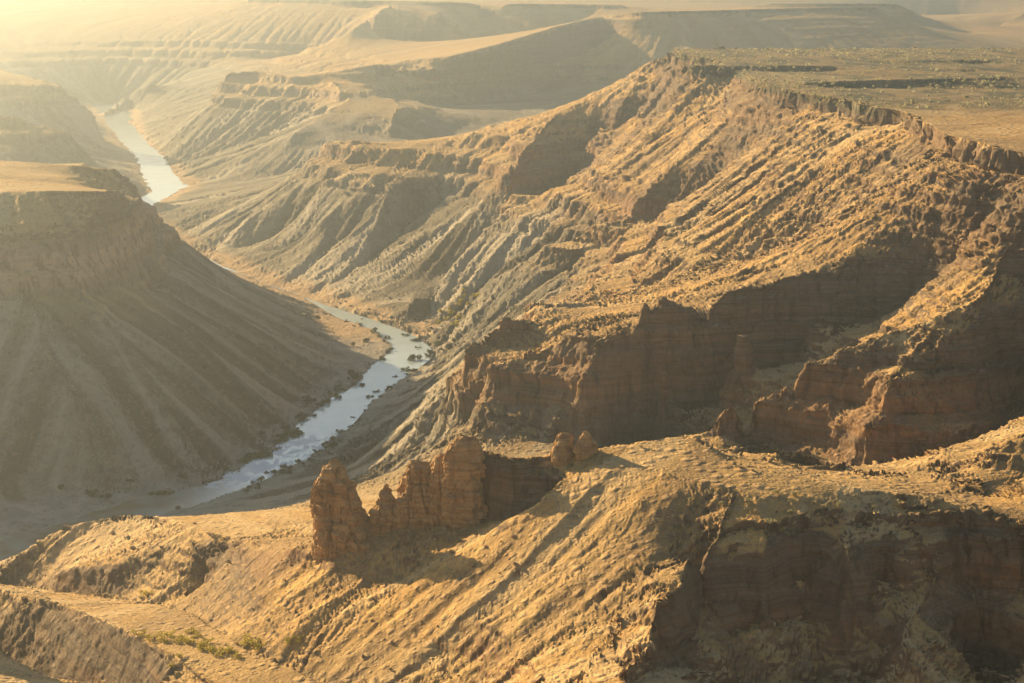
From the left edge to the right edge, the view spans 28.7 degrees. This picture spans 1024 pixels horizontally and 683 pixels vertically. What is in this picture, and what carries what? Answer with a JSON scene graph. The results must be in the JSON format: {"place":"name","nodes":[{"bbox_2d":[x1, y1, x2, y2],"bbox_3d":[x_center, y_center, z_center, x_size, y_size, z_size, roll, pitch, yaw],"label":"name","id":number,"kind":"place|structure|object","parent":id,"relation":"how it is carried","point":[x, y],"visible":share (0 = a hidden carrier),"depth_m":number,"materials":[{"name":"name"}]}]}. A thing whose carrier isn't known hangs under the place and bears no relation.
{"place":"outdoors","nodes":[
{"label":"outdoors","id":0,"kind":"place"},
{"bbox_2d":[0,103,431,560],"bbox_3d":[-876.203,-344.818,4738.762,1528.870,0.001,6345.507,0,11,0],"label":"river","id":1,"kind":"structure","parent":0,"point":[334,413],"depth_m":2471.17,"materials":[{"name":"liquid"}]},
{"bbox_2d":[0,163,456,535],"bbox_3d":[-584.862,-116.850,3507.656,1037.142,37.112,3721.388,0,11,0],"label":"river bank","id":2,"kind":"structure","parent":0,"point":[25,503],"depth_m":2535.43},
{"bbox_2d":[84,488,98,497],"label":"river tree","id":3,"kind":"object","parent":2,"relation":"on","point":[91,493],"visible":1,"depth_m":2066.98,"materials":[{"name":"green plant"}]},
{"bbox_2d":[99,493,111,499],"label":"river tree","id":4,"kind":"object","parent":2,"relation":"on","point":[108,495],"visible":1,"depth_m":2059.64,"materials":[{"name":"green plant"}]},
{"bbox_2d":[148,429,304,495],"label":"grass","id":5,"kind":"structure","parent":2,"relation":"on","point":[261,454],"depth_m":2251.48,"materials":[{"name":"green plant"}]},
{"bbox_2d":[254,476,264,481],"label":"river tree","id":6,"kind":"object","parent":2,"relation":"on","point":[261,478],"visible":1,"depth_m":2133.54,"materials":[{"name":"green plant"}]},
{"bbox_2d":[294,412,304,418],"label":"river tree","id":7,"kind":"object","parent":2,"relation":"on","point":[301,414],"visible":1,"depth_m":2433.66,"materials":[{"name":"green plant"}]},
{"bbox_2d":[303,397,316,403],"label":"river tree","id":8,"kind":"object","parent":2,"relation":"on","point":[309,399],"visible":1,"depth_m":2496.51,"materials":[{"name":"green plant"}]},
{"bbox_2d":[326,442,336,447],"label":"river tree","id":9,"kind":"object","parent":2,"relation":"on","point":[333,444],"visible":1,"depth_m":2266.85,"materials":[{"name":"green plant"}]},
{"bbox_2d":[350,371,360,377],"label":"river tree","id":10,"kind":"object","parent":2,"relation":"on","point":[357,375],"visible":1,"depth_m":2659.56,"materials":[{"name":"green plant"}]},
{"bbox_2d":[407,354,422,360],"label":"river tree","id":11,"kind":"object","parent":2,"relation":"on","point":[411,357],"visible":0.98,"depth_m":2796.31,"materials":[{"name":"green plant"}]},
{"bbox_2d":[426,349,434,353],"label":"river tree","id":12,"kind":"object","parent":2,"relation":"on","point":[431,351],"visible":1,"depth_m":2842.53,"materials":[{"name":"green plant"}]},
{"bbox_2d":[0,53,1023,595],"bbox_3d":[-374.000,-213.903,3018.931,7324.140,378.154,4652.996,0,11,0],"label":"canyon slopes","id":13,"kind":"structure","parent":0,"point":[664,247],"depth_m":2239.32,"materials":[{"name":"brown stone"}]},
{"bbox_2d":[450,320,459,325],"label":"canyon tree","id":14,"kind":"object","parent":13,"relation":"on","point":[456,322],"visible":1,"depth_m":2876.76,"materials":[{"name":"yellow plant"}]},
{"bbox_2d":[0,433,1023,682],"bbox_3d":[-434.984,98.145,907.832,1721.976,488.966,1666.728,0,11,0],"label":"foreground ridge","id":15,"kind":"structure","parent":0,"point":[634,563],"depth_m":1160.87,"materials":[{"name":"brown stone"}]},
{"bbox_2d":[130,629,145,636],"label":"gully bush","id":16,"kind":"object","parent":15,"relation":"on","point":[133,631],"visible":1,"depth_m":1274.73,"materials":[{"name":"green plant"}]},
{"bbox_2d":[139,590,153,596],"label":"gully bush","id":17,"kind":"object","parent":15,"relation":"on","point":[142,592],"visible":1,"depth_m":1458.33,"materials":[{"name":"yellow plant"}]},
{"bbox_2d":[145,631,162,641],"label":"gully bush","id":18,"kind":"object","parent":15,"relation":"on","point":[149,636],"visible":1,"depth_m":1263.72,"materials":[{"name":"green plant"}]},
{"bbox_2d":[156,632,169,642],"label":"gully bush","id":19,"kind":"object","parent":15,"relation":"on","point":[162,637],"visible":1,"depth_m":1256.89,"materials":[{"name":"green plant"}]},
{"bbox_2d":[168,634,186,642],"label":"gully bush","id":20,"kind":"object","parent":15,"relation":"on","point":[180,639],"visible":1,"depth_m":1253.78,"materials":[{"name":"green plant"}]},
{"bbox_2d":[183,637,195,643],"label":"gully bush","id":21,"kind":"object","parent":15,"relation":"on","point":[186,640],"visible":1,"depth_m":1247.53,"materials":[{"name":"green plant"}]},
{"bbox_2d":[184,626,197,633],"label":"gully bush","id":22,"kind":"object","parent":15,"relation":"on","point":[194,631],"visible":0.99,"depth_m":1274.84,"materials":[{"name":"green plant"}]},
{"bbox_2d":[191,632,201,638],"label":"gully bush","id":23,"kind":"object","parent":15,"relation":"on","point":[197,636],"visible":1,"depth_m":1260.82,"materials":[{"name":"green plant"}]},
{"bbox_2d":[197,641,208,650],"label":"gully bush","id":24,"kind":"object","parent":15,"relation":"on","point":[202,647],"visible":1,"depth_m":1232.83,"materials":[{"name":"green plant"}]},
{"bbox_2d":[201,637,213,643],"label":"gully bush","id":25,"kind":"object","parent":15,"relation":"on","point":[207,641],"visible":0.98,"depth_m":1244.18,"materials":[{"name":"green plant"}]},
{"bbox_2d":[205,644,217,652],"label":"gully bush","id":26,"kind":"object","parent":15,"relation":"on","point":[211,649],"visible":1,"depth_m":1225.23,"materials":[{"name":"green plant"}]},
{"bbox_2d":[214,646,233,655],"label":"gully bush","id":27,"kind":"object","parent":15,"relation":"on","point":[220,650],"visible":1,"depth_m":1218.19,"materials":[{"name":"green plant"}]},
{"bbox_2d":[231,651,241,658],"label":"gully bush","id":28,"kind":"object","parent":15,"relation":"on","point":[237,656],"visible":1,"depth_m":1208.39,"materials":[{"name":"green plant"}]},
{"bbox_2d":[240,632,253,645],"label":"gully bush","id":29,"kind":"object","parent":15,"relation":"on","point":[247,641],"visible":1,"depth_m":1231.80,"materials":[{"name":"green plant"}]},
{"bbox_2d":[249,637,261,646],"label":"gully bush","id":30,"kind":"object","parent":15,"relation":"on","point":[253,641],"visible":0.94,"depth_m":1225.91,"materials":[{"name":"green plant"}]},
{"bbox_2d":[253,642,266,649],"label":"gully bush","id":31,"kind":"object","parent":15,"relation":"on","point":[258,645],"visible":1,"depth_m":1219.11,"materials":[{"name":"green plant"}]},
{"bbox_2d":[283,635,295,643],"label":"gully bush","id":32,"kind":"object","parent":15,"relation":"on","point":[287,639],"visible":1,"depth_m":1205.68,"materials":[{"name":"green plant"}]},
{"bbox_2d":[309,459,374,563],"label":"rock tower","id":33,"kind":"structure","parent":15,"relation":"on","point":[339,515],"depth_m":1270.81,"materials":[{"name":"brown stone"}]},
{"bbox_2d":[365,483,396,536],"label":"rock tower","id":34,"kind":"structure","parent":15,"relation":"on","point":[381,514],"depth_m":1275.91,"materials":[{"name":"brown stone"}]},
{"bbox_2d":[390,459,430,528],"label":"rock tower","id":35,"kind":"structure","parent":15,"relation":"on","point":[411,504],"depth_m":1271.44,"materials":[{"name":"brown stone"}]},
{"bbox_2d":[426,454,443,526],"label":"rock tower","id":36,"kind":"structure","parent":15,"relation":"on","point":[435,510],"depth_m":1265.48,"materials":[{"name":"brown stone"}]},
{"bbox_2d":[440,436,487,529],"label":"rock tower","id":37,"kind":"structure","parent":15,"relation":"on","point":[463,504],"depth_m":1254.20,"materials":[{"name":"brown stone"}]},
{"bbox_2d":[548,432,574,465],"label":"knobbly boulder","id":38,"kind":"object","parent":15,"relation":"on","point":[561,453],"visible":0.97,"depth_m":1248.94,"materials":[{"name":"brown stone"}]},
{"bbox_2d":[572,431,598,461],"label":"knobbly boulder","id":39,"kind":"object","parent":15,"relation":"on","point":[585,447],"visible":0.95,"depth_m":1245.40,"materials":[{"name":"brown stone"}]},
{"bbox_2d":[765,517,776,524],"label":"dry shrub","id":40,"kind":"object","parent":15,"relation":"on","point":[770,521],"visible":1,"depth_m":1142.19,"materials":[{"name":"grey plant"}]},
{"bbox_2d":[836,500,844,505],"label":"dry shrub","id":41,"kind":"object","parent":15,"relation":"on","point":[838,503],"visible":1,"depth_m":1161.29,"materials":[{"name":"grey plant"}]},
{"bbox_2d":[0,0,1023,169],"bbox_3d":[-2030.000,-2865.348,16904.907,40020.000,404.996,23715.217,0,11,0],"label":"hills","id":42,"kind":"structure","parent":0,"point":[187,83],"depth_m":7078.53,"materials":[{"name":"brown stone"}]},
{"bbox_2d":[667,46,1023,164],"bbox_3d":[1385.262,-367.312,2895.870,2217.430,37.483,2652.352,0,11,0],"label":"plateau","id":43,"kind":"structure","parent":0,"point":[982,133],"depth_m":2789.36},
{"bbox_2d":[673,47,1023,108],"bbox_3d":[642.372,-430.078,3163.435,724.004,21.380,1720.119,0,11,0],"label":"scrub","id":44,"kind":"object","parent":43,"relation":"on","point":[848,95],"visible":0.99,"depth_m":3115.08,"materials":[{"name":"grey plant"}]}
]}

